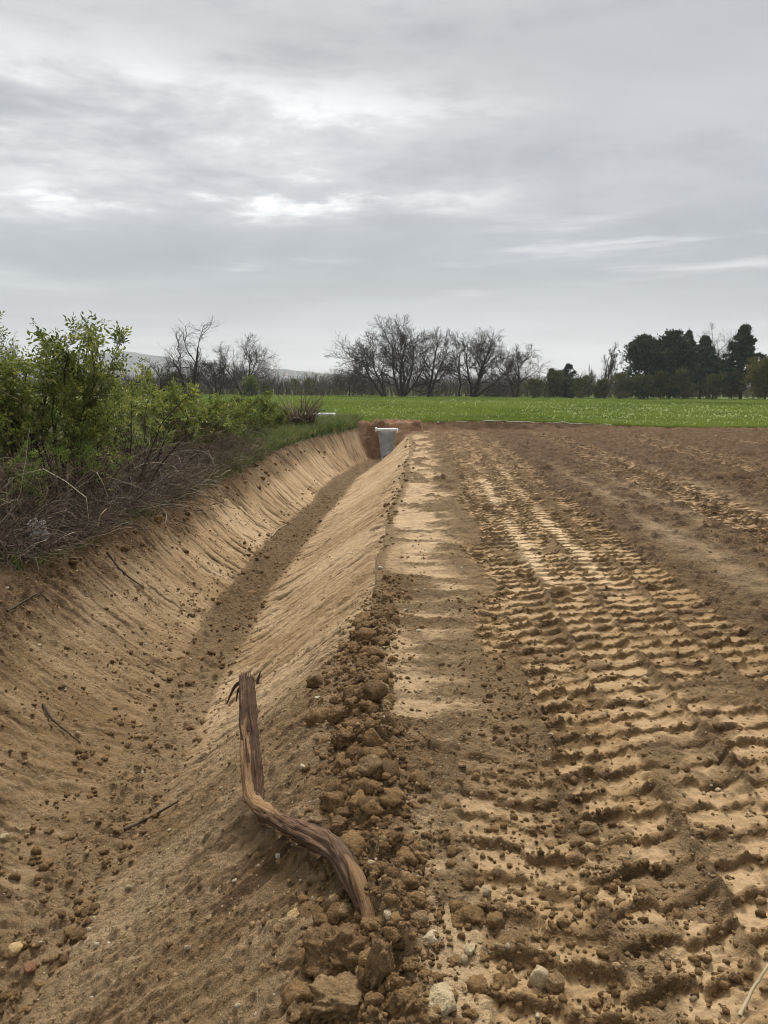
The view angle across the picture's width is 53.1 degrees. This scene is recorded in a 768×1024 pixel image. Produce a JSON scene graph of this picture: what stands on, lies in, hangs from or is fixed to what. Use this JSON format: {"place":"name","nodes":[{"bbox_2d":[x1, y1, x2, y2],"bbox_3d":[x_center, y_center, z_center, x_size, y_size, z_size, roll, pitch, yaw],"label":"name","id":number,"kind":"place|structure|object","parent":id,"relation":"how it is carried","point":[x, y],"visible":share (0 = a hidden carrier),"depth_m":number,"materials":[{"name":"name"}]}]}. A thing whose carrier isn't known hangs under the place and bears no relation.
{"place":"outdoors","nodes":[
{"label":"outdoors","id":0,"kind":"place"},
{"bbox_2d":[0,416,767,1023],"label":"dirt ground","id":1,"kind":"structure","parent":0,"point":[506,482],"depth_m":4.67,"materials":[{"name":"soil"}]},
{"bbox_2d":[0,833,8,840],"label":"stone","id":2,"kind":"object","parent":1,"relation":"on","point":[3,836],"visible":1,"depth_m":4.18,"materials":[{"name":"beige stone"}]},
{"bbox_2d":[7,941,22,956],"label":"stone","id":3,"kind":"object","parent":1,"relation":"on","point":[14,949],"visible":1,"depth_m":3.40,"materials":[{"name":"beige stone"}]},
{"bbox_2d":[6,593,49,611],"bbox_3d":[-3.002,0.783,6.446,0.074,0.099,0.610,1,9,6],"label":"thin root","id":4,"kind":"object","parent":1,"relation":"on","point":[15,606],"visible":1,"depth_m":6.43,"materials":[{"name":"brown plant"}]},
{"bbox_2d":[24,962,36,973],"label":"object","id":5,"kind":"object","parent":1,"relation":"on","point":[30,967],"visible":1,"depth_m":3.30,"materials":[{"name":"stone"}]},
{"bbox_2d":[0,436,72,524],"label":"young shrub","id":6,"kind":"object","parent":1,"relation":"on","point":[39,472],"visible":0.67,"depth_m":8.39,"materials":[{"name":"green plant"}]},
{"bbox_2d":[26,518,48,544],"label":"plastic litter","id":7,"kind":"object","parent":1,"relation":"on","point":[37,532],"visible":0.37,"depth_m":7.70,"materials":[{"name":"white plastic"}]},
{"bbox_2d":[0,335,87,507],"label":"elder shrub","id":8,"kind":"object","parent":1,"relation":"on","point":[19,364],"visible":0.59,"depth_m":9.18,"materials":[{"name":"green plant"}]},
{"bbox_2d":[42,703,80,742],"bbox_3d":[-2.269,1.475,5.351,0.400,0.201,0.061,6,11,32],"label":"thin root","id":9,"kind":"object","parent":1,"relation":"on","point":[49,715],"visible":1,"depth_m":5.33,"materials":[{"name":"brown plant"}]},
{"bbox_2d":[0,309,154,502],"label":"elder shrub","id":10,"kind":"object","parent":1,"relation":"on","point":[78,412],"visible":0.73,"depth_m":9.31,"materials":[{"name":"green plant"}]},
{"bbox_2d":[44,404,139,506],"bbox_3d":[-3.552,-0.619,9.450,0.850,1.431,1.567,1,9,3],"label":"young shrub","id":11,"kind":"object","parent":1,"relation":"on","point":[87,457],"visible":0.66,"depth_m":9.30,"materials":[{"name":"green plant"}]},
{"bbox_2d":[62,374,147,457],"bbox_3d":[-4.868,-1.593,13.857,1.654,1.785,1.232,3,10,18],"label":"green shrub","id":12,"kind":"object","parent":1,"relation":"on","point":[132,394],"visible":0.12,"depth_m":13.70,"materials":[{"name":"green plant"}]},
{"bbox_2d":[106,551,143,586],"bbox_3d":[-2.794,0.622,8.219,0.429,0.375,0.114,2,9,14],"label":"thin root","id":13,"kind":"object","parent":1,"relation":"on","point":[112,559],"visible":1,"depth_m":8.19,"materials":[{"name":"brown plant"}]},
{"bbox_2d":[0,349,290,580],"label":"bramble tangle","id":14,"kind":"object","parent":1,"relation":"on","point":[82,509],"visible":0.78,"depth_m":9.28,"materials":[{"name":"brown plant"}]},
{"bbox_2d":[70,427,87,467],"bbox_3d":[-3.640,-0.776,9.202,0.061,0.481,0.263,5,10,28],"label":"bramble cane","id":15,"kind":"object","parent":14,"relation":"on","point":[72,448],"visible":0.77,"depth_m":9.13,"materials":[{"name":"brown plant"}]},
{"bbox_2d":[104,462,121,491],"bbox_3d":[-3.164,-0.409,8.949,0.068,0.339,0.260,6,11,33],"label":"bramble cane","id":16,"kind":"object","parent":14,"relation":"attached to","point":[114,476],"visible":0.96,"depth_m":8.94,"materials":[{"name":"brown plant"}]},
{"bbox_2d":[133,475,167,501],"bbox_3d":[-2.940,-0.304,9.792,0.074,0.272,0.738,3,10,19],"label":"bramble cane","id":17,"kind":"object","parent":14,"relation":"attached to","point":[141,495],"visible":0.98,"depth_m":9.67,"materials":[{"name":"brown plant"}]},
{"bbox_2d":[124,800,178,830],"bbox_3d":[-1.342,1.740,4.444,0.314,0.161,0.076,-2,9,-11],"label":"thin root","id":18,"kind":"object","parent":1,"relation":"on","point":[141,821],"visible":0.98,"depth_m":4.43,"materials":[{"name":"brown plant"}]},
{"bbox_2d":[100,391,216,478],"bbox_3d":[-3.561,-1.110,11.876,2.098,1.577,0.971,6,11,31],"label":"young shrub","id":19,"kind":"object","parent":1,"relation":"on","point":[167,432],"visible":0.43,"depth_m":12.01,"materials":[{"name":"green plant"}]},
{"bbox_2d":[80,357,241,490],"bbox_3d":[-3.259,-1.188,10.884,2.134,2.066,2.637,1,9,3],"label":"elder shrub","id":20,"kind":"object","parent":1,"relation":"on","point":[182,403],"visible":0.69,"depth_m":10.68,"materials":[{"name":"green plant"}]},
{"bbox_2d":[0,411,366,571],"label":"bank grass","id":21,"kind":"structure","parent":1,"relation":"on","point":[338,421],"depth_m":20.00,"materials":[{"name":"green plant"}]},
{"bbox_2d":[135,376,256,456],"bbox_3d":[-3.816,-1.806,15.169,2.343,1.744,1.835,-5,10,-27],"label":"green shrub","id":22,"kind":"object","parent":1,"relation":"on","point":[174,388],"visible":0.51,"depth_m":14.95,"materials":[{"name":"green plant"}]},
{"bbox_2d":[188,402,243,448],"bbox_3d":[-3.906,-1.827,16.764,1.264,1.143,1.579,5,10,28],"label":"green shrub","id":23,"kind":"object","parent":1,"relation":"on","point":[223,429],"visible":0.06,"depth_m":16.86,"materials":[{"name":"green plant"}]},
{"bbox_2d":[190,391,270,436],"bbox_3d":[-3.815,-2.220,18.022,2.198,1.418,1.587,-4,10,-24],"label":"green shrub","id":24,"kind":"object","parent":1,"relation":"on","point":[261,400],"visible":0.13,"depth_m":17.96,"materials":[{"name":"green plant"}]},
{"bbox_2d":[201,389,286,430],"bbox_3d":[-3.824,-2.729,21.166,2.379,1.399,2.208,8,12,40],"label":"green shrub","id":25,"kind":"object","parent":1,"relation":"on","point":[271,408],"visible":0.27,"depth_m":21.30,"materials":[{"name":"green plant"}]},
{"bbox_2d":[234,404,263,434],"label":"green shrub","id":26,"kind":"object","parent":1,"relation":"on","point":[251,416],"visible":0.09,"depth_m":19.97,"materials":[{"name":"green plant"}]},
{"bbox_2d":[253,402,290,425],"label":"green shrub","id":27,"kind":"object","parent":1,"relation":"on","point":[284,411],"visible":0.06,"depth_m":23.04,"materials":[{"name":"green plant"}]},
{"bbox_2d":[286,908,299,917],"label":"stone","id":28,"kind":"object","parent":1,"relation":"on","point":[294,912],"visible":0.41,"depth_m":2.52,"materials":[{"name":"beige stone"}]},
{"bbox_2d":[226,671,374,917],"bbox_3d":[-0.430,1.170,3.158,0.240,0.422,1.910,-3,10,-21],"label":"broken root","id":29,"kind":"object","parent":1,"relation":"on","point":[335,851],"visible":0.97,"depth_m":3.00,"materials":[{"name":"brown plant"}]},
{"bbox_2d":[275,388,330,425],"bbox_3d":[-2.841,-3.372,24.430,2.370,1.392,2.560,1,9,3],"label":"brush heap","id":30,"kind":"object","parent":1,"relation":"on","point":[309,417],"visible":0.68,"depth_m":24.27,"materials":[{"name":"green plant"}]},
{"bbox_2d":[312,913,330,926],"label":"soil clod","id":31,"kind":"object","parent":1,"relation":"on","point":[319,919],"visible":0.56,"depth_m":2.38,"materials":[{"name":"brown soil"}]},
{"bbox_2d":[322,893,342,912],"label":"soil clod","id":32,"kind":"object","parent":1,"relation":"on","point":[331,899],"visible":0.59,"depth_m":2.46,"materials":[{"name":"brown soil"}]},
{"bbox_2d":[307,971,364,1020],"bbox_3d":[-0.108,1.307,2.056,0.204,0.115,0.157,12,14,11],"label":"soil clod","id":33,"kind":"object","parent":1,"relation":"on","point":[340,996],"visible":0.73,"depth_m":2.02,"materials":[{"name":"brown soil"}]},
{"bbox_2d":[302,922,370,979],"bbox_3d":[-0.134,1.285,2.233,0.214,0.188,0.255,-1,5,-10],"label":"soil clod","id":34,"kind":"object","parent":1,"relation":"on","point":[334,951],"visible":0.71,"depth_m":2.19,"materials":[{"name":"brown soil"}]},
{"bbox_2d":[326,706,348,725],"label":"soil clod","id":35,"kind":"object","parent":1,"relation":"on","point":[336,715],"visible":0.84,"depth_m":3.84,"materials":[{"name":"brown soil"}]},
{"bbox_2d":[328,815,349,835],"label":"soil clod","id":36,"kind":"object","parent":1,"relation":"on","point":[338,824],"visible":0.67,"depth_m":2.89,"materials":[{"name":"brown soil"}]},
{"bbox_2d":[332,727,355,750],"bbox_3d":[-0.169,1.056,3.574,0.148,0.125,0.132,-10,10,-12],"label":"soil clod","id":37,"kind":"object","parent":1,"relation":"on","point":[342,739],"visible":0.61,"depth_m":3.52,"materials":[{"name":"brown soil"}]},
{"bbox_2d":[338,902,352,920],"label":"soil clod","id":38,"kind":"object","parent":1,"relation":"on","point":[344,907],"visible":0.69,"depth_m":2.40,"materials":[{"name":"brown soil"}]},
{"bbox_2d":[357,754,381,777],"bbox_3d":[-0.060,1.034,3.132,0.101,0.086,0.094,15,22,30],"label":"soil clod","id":39,"kind":"object","parent":1,"relation":"on","point":[369,766],"visible":0.98,"depth_m":3.11,"materials":[{"name":"brown soil"}]},
{"bbox_2d":[364,939,394,990],"bbox_3d":[-0.011,1.244,2.086,0.086,0.190,0.106,5,13,10],"label":"soil clod","id":40,"kind":"object","parent":1,"relation":"on","point":[379,967],"visible":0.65,"depth_m":2.06,"materials":[{"name":"brown soil"}]},
{"bbox_2d":[0,434,767,1023],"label":"soil clods","id":41,"kind":"object","parent":1,"relation":"on","point":[348,798],"visible":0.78,"depth_m":2.95,"materials":[{"name":"brown soil"}]},
{"bbox_2d":[375,427,397,459],"bbox_3d":[0.098,-2.372,27.752,0.832,1.366,0.660,1,9,3],"label":"drain inlet","id":42,"kind":"object","parent":1,"relation":"on","point":[386,438],"visible":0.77,"depth_m":27.86,"materials":[{"name":"concrete"}]},
{"bbox_2d":[6,493,767,1021],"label":"pebbles","id":43,"kind":"object","parent":1,"relation":"on","point":[462,957],"visible":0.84,"depth_m":3.38,"materials":[{"name":"stone"}]},
{"bbox_2d":[384,909,391,919],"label":"stone","id":44,"kind":"object","parent":1,"relation":"on","point":[387,913],"visible":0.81,"depth_m":2.25,"materials":[{"name":"grey stone"}]},
{"bbox_2d":[384,990,426,1020],"bbox_3d":[0.050,1.262,1.954,0.098,0.098,0.090,-4,10,-26],"label":"soil clod","id":45,"kind":"object","parent":1,"relation":"on","point":[397,1005],"visible":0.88,"depth_m":1.93,"materials":[{"name":"brown soil"}]},
{"bbox_2d":[410,910,428,927],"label":"soil clod","id":46,"kind":"object","parent":1,"relation":"on","point":[420,917],"visible":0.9,"depth_m":2.29,"materials":[{"name":"brown soil"}]},
{"bbox_2d":[423,929,438,946],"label":"stone","id":47,"kind":"object","parent":1,"relation":"on","point":[429,937],"visible":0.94,"depth_m":2.24,"materials":[{"name":"white stone"}]},
{"bbox_2d":[427,982,456,1016],"bbox_3d":[0.154,1.288,2.013,0.094,0.068,0.108,1,5,33],"label":"stone","id":48,"kind":"object","parent":1,"relation":"on","point":[441,994],"visible":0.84,"depth_m":2.00,"materials":[{"name":"beige stone"}]},
{"bbox_2d":[464,943,474,955],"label":"stone","id":49,"kind":"object","parent":1,"relation":"on","point":[469,949],"visible":1,"depth_m":2.21,"materials":[{"name":"beige stone"}]},
{"bbox_2d":[441,420,610,424],"bbox_3d":[5.483,-3.428,29.650,6.910,0.256,0.190,0,9,-2],"label":"marking tape","id":50,"kind":"object","parent":1,"relation":"on","point":[529,421],"visible":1,"depth_m":29.67,"materials":[{"name":"plastic"}]},
{"bbox_2d":[529,965,548,989],"bbox_3d":[0.430,1.290,2.119,0.053,0.078,0.047,5,10,29],"label":"stone","id":51,"kind":"object","parent":1,"relation":"on","point":[538,976],"visible":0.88,"depth_m":2.10,"materials":[{"name":"grey stone"}]},
{"bbox_2d":[537,877,547,886],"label":"stone","id":52,"kind":"object","parent":1,"relation":"on","point":[542,882],"visible":0.9,"depth_m":2.54,"materials":[{"name":"beige stone"}]},
{"bbox_2d":[545,970,564,994],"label":"soil clod","id":53,"kind":"object","parent":1,"relation":"on","point":[555,983],"visible":0.98,"depth_m":2.08,"materials":[{"name":"brown soil"}]},
{"bbox_2d":[569,836,585,846],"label":"soil clod","id":54,"kind":"object","parent":1,"relation":"on","point":[578,841],"visible":0.99,"depth_m":2.73,"materials":[{"name":"brown soil"}]},
{"bbox_2d":[577,821,598,835],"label":"soil clod","id":55,"kind":"object","parent":1,"relation":"on","point":[587,828],"visible":0.87,"depth_m":2.82,"materials":[{"name":"brown soil"}]},
{"bbox_2d":[738,963,767,1017],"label":"dry stick","id":56,"kind":"object","parent":1,"relation":"on","point":[747,1000],"visible":1,"depth_m":2.04,"materials":[{"name":"wood"}]},
{"bbox_2d":[0,0,767,383],"label":"sky","id":57,"kind":"structure","parent":0,"point":[571,180],"materials":[{"name":"grey"}]},
{"bbox_2d":[17,351,753,389],"bbox_3d":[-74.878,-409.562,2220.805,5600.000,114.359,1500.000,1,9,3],"label":"hills","id":58,"kind":"structure","parent":0,"point":[134,358],"depth_m":2041.10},
{"bbox_2d":[4,390,767,427],"bbox_3d":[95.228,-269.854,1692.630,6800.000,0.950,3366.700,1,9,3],"label":"green field","id":59,"kind":"structure","parent":0,"point":[730,413],"depth_m":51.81,"materials":[{"name":"green plant"}]},
{"bbox_2d":[0,331,34,387],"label":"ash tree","id":60,"kind":"object","parent":59,"relation":"on","point":[14,347],"visible":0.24,"depth_m":62.69,"materials":[{"name":"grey plant"}]},
{"bbox_2d":[122,356,196,401],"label":"ash tree","id":61,"kind":"object","parent":59,"relation":"on","point":[167,377],"visible":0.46,"depth_m":64.19,"materials":[{"name":"grey plant"}]},
{"bbox_2d":[155,371,190,393],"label":"olive shrub","id":62,"kind":"object","parent":59,"relation":"on","point":[168,378],"visible":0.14,"depth_m":106.53,"materials":[{"name":"green plant"}]},
{"bbox_2d":[156,316,223,400],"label":"ash tree","id":63,"kind":"object","parent":59,"relation":"on","point":[189,368],"visible":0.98,"depth_m":60.10,"materials":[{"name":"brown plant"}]},
{"bbox_2d":[184,357,245,395],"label":"ash tree","id":64,"kind":"object","parent":59,"relation":"on","point":[215,365],"visible":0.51,"depth_m":110.74,"materials":[{"name":"grey plant"}]},
{"bbox_2d":[198,332,280,395],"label":"oak tree","id":65,"kind":"object","parent":59,"relation":"on","point":[255,353],"visible":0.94,"depth_m":109.22,"materials":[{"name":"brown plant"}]},
{"bbox_2d":[238,375,261,396],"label":"ivy bush","id":66,"kind":"object","parent":59,"relation":"on","point":[250,382],"visible":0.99,"depth_m":105.53,"materials":[{"name":"green plant"}]},
{"bbox_2d":[259,381,270,394],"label":"ivy bush","id":67,"kind":"object","parent":59,"relation":"on","point":[266,386],"visible":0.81,"depth_m":104.55,"materials":[{"name":"green plant"}]},
{"bbox_2d":[288,378,301,395],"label":"hazel bush","id":68,"kind":"object","parent":59,"relation":"on","point":[296,383],"visible":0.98,"depth_m":121.10,"materials":[{"name":"green plant"}]},
{"bbox_2d":[302,377,317,395],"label":"hazel bush","id":69,"kind":"object","parent":59,"relation":"on","point":[307,381],"visible":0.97,"depth_m":122.10,"materials":[{"name":"green plant"}]},
{"bbox_2d":[331,362,374,395],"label":"bush","id":70,"kind":"object","parent":59,"relation":"on","point":[338,379],"visible":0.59,"depth_m":119.55,"materials":[{"name":"grey plant"}]},
{"bbox_2d":[325,331,403,396],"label":"oak tree","id":71,"kind":"object","parent":59,"relation":"on","point":[364,359],"visible":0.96,"depth_m":110.14,"materials":[{"name":"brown plant"}]},
{"bbox_2d":[0,367,767,397],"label":"bare woods","id":72,"kind":"object","parent":59,"relation":"on","point":[323,384],"visible":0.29,"depth_m":127.75,"materials":[{"name":"plant"}]},
{"bbox_2d":[347,314,464,396],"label":"oak tree","id":73,"kind":"object","parent":59,"relation":"on","point":[403,340],"visible":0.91,"depth_m":111.72,"materials":[{"name":"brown plant"}]},
{"bbox_2d":[404,326,463,396],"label":"oak tree","id":74,"kind":"object","parent":59,"relation":"on","point":[441,369],"visible":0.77,"depth_m":113.31,"materials":[{"name":"grey plant"}]},
{"bbox_2d":[431,331,485,395],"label":"oak tree","id":75,"kind":"object","parent":59,"relation":"on","point":[458,362],"visible":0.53,"depth_m":115.18,"materials":[{"name":"grey plant"}]},
{"bbox_2d":[435,325,534,397],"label":"oak tree","id":76,"kind":"object","parent":59,"relation":"on","point":[478,350],"visible":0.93,"depth_m":112.74,"materials":[{"name":"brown plant"}]},
{"bbox_2d":[485,343,549,397],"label":"oak tree","id":77,"kind":"object","parent":59,"relation":"on","point":[517,359],"visible":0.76,"depth_m":115.07,"materials":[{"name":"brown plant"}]},
{"bbox_2d":[518,377,546,397],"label":"olive shrub","id":78,"kind":"object","parent":59,"relation":"on","point":[537,383],"visible":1,"depth_m":103.48,"materials":[{"name":"green plant"}]},
{"bbox_2d":[542,368,567,397],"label":"willow tree","id":79,"kind":"object","parent":59,"relation":"on","point":[554,378],"visible":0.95,"depth_m":113.48,"materials":[{"name":"green plant"}]},
{"bbox_2d":[560,378,578,397],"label":"tree","id":80,"kind":"object","parent":59,"relation":"on","point":[568,392],"visible":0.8,"depth_m":112.04,"materials":[{"name":"green plant"}]},
{"bbox_2d":[561,363,578,395],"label":"cypress tree","id":81,"kind":"object","parent":59,"relation":"on","point":[568,366],"visible":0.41,"depth_m":118.19,"materials":[{"name":"green plant"}]},
{"bbox_2d":[568,374,594,398],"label":"olive shrub","id":82,"kind":"object","parent":59,"relation":"on","point":[579,382],"visible":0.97,"depth_m":105.00,"materials":[{"name":"green plant"}]},
{"bbox_2d":[588,365,593,385],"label":"poplar tree","id":83,"kind":"object","parent":59,"relation":"on","point":[589,373],"visible":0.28,"depth_m":145.28,"materials":[{"name":"grey plant"}]},
{"bbox_2d":[591,377,610,398],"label":"olive shrub","id":84,"kind":"object","parent":59,"relation":"on","point":[600,388],"visible":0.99,"depth_m":104.72,"materials":[{"name":"green plant"}]},
{"bbox_2d":[600,342,623,396],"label":"poplar tree","id":85,"kind":"object","parent":59,"relation":"on","point":[611,366],"visible":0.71,"depth_m":113.95,"materials":[{"name":"grey plant"}]},
{"bbox_2d":[606,371,634,398],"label":"olive shrub","id":86,"kind":"object","parent":59,"relation":"on","point":[620,379],"visible":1,"depth_m":103.60,"materials":[{"name":"green plant"}]},
{"bbox_2d":[627,372,655,399],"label":"olive shrub","id":87,"kind":"object","parent":59,"relation":"on","point":[640,379],"visible":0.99,"depth_m":102.39,"materials":[{"name":"green plant"}]},
{"bbox_2d":[611,333,679,398],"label":"pine tree","id":88,"kind":"object","parent":59,"relation":"on","point":[646,353],"visible":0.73,"depth_m":106.75,"materials":[{"name":"green plant"}]},
{"bbox_2d":[646,371,679,398],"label":"olive shrub","id":89,"kind":"object","parent":59,"relation":"on","point":[660,376],"visible":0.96,"depth_m":104.06,"materials":[{"name":"green plant"}]},
{"bbox_2d":[642,328,697,398],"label":"pine tree","id":90,"kind":"object","parent":59,"relation":"on","point":[675,339],"visible":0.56,"depth_m":107.95,"materials":[{"name":"green plant"}]},
{"bbox_2d":[669,368,704,399],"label":"olive shrub","id":91,"kind":"object","parent":59,"relation":"on","point":[681,373],"visible":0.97,"depth_m":103.35,"materials":[{"name":"green plant"}]},
{"bbox_2d":[684,327,697,390],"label":"pine tree","id":92,"kind":"object","parent":59,"relation":"on","point":[689,332],"visible":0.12,"depth_m":112.06,"materials":[{"name":"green plant"}]},
{"bbox_2d":[674,335,734,398],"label":"pine tree","id":93,"kind":"object","parent":59,"relation":"on","point":[705,349],"visible":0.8,"depth_m":105.74,"materials":[{"name":"green plant"}]},
{"bbox_2d":[699,371,730,399],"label":"olive shrub","id":94,"kind":"object","parent":59,"relation":"on","point":[711,378],"visible":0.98,"depth_m":101.97,"materials":[{"name":"green plant"}]},
{"bbox_2d":[697,322,737,398],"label":"ash tree","id":95,"kind":"object","parent":59,"relation":"on","point":[721,349],"visible":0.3,"depth_m":115.98,"materials":[{"name":"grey plant"}]},
{"bbox_2d":[719,370,747,398],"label":"olive shrub","id":96,"kind":"object","parent":59,"relation":"on","point":[729,392],"visible":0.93,"depth_m":103.93,"materials":[{"name":"green plant"}]},
{"bbox_2d":[714,324,766,399],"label":"spruce tree","id":97,"kind":"object","parent":59,"relation":"on","point":[742,349],"visible":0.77,"depth_m":104.53,"materials":[{"name":"green plant"}]},
{"bbox_2d":[740,356,767,399],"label":"willow tree","id":98,"kind":"object","parent":59,"relation":"on","point":[756,377],"visible":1,"depth_m":98.93,"materials":[{"name":"green plant"}]}
]}

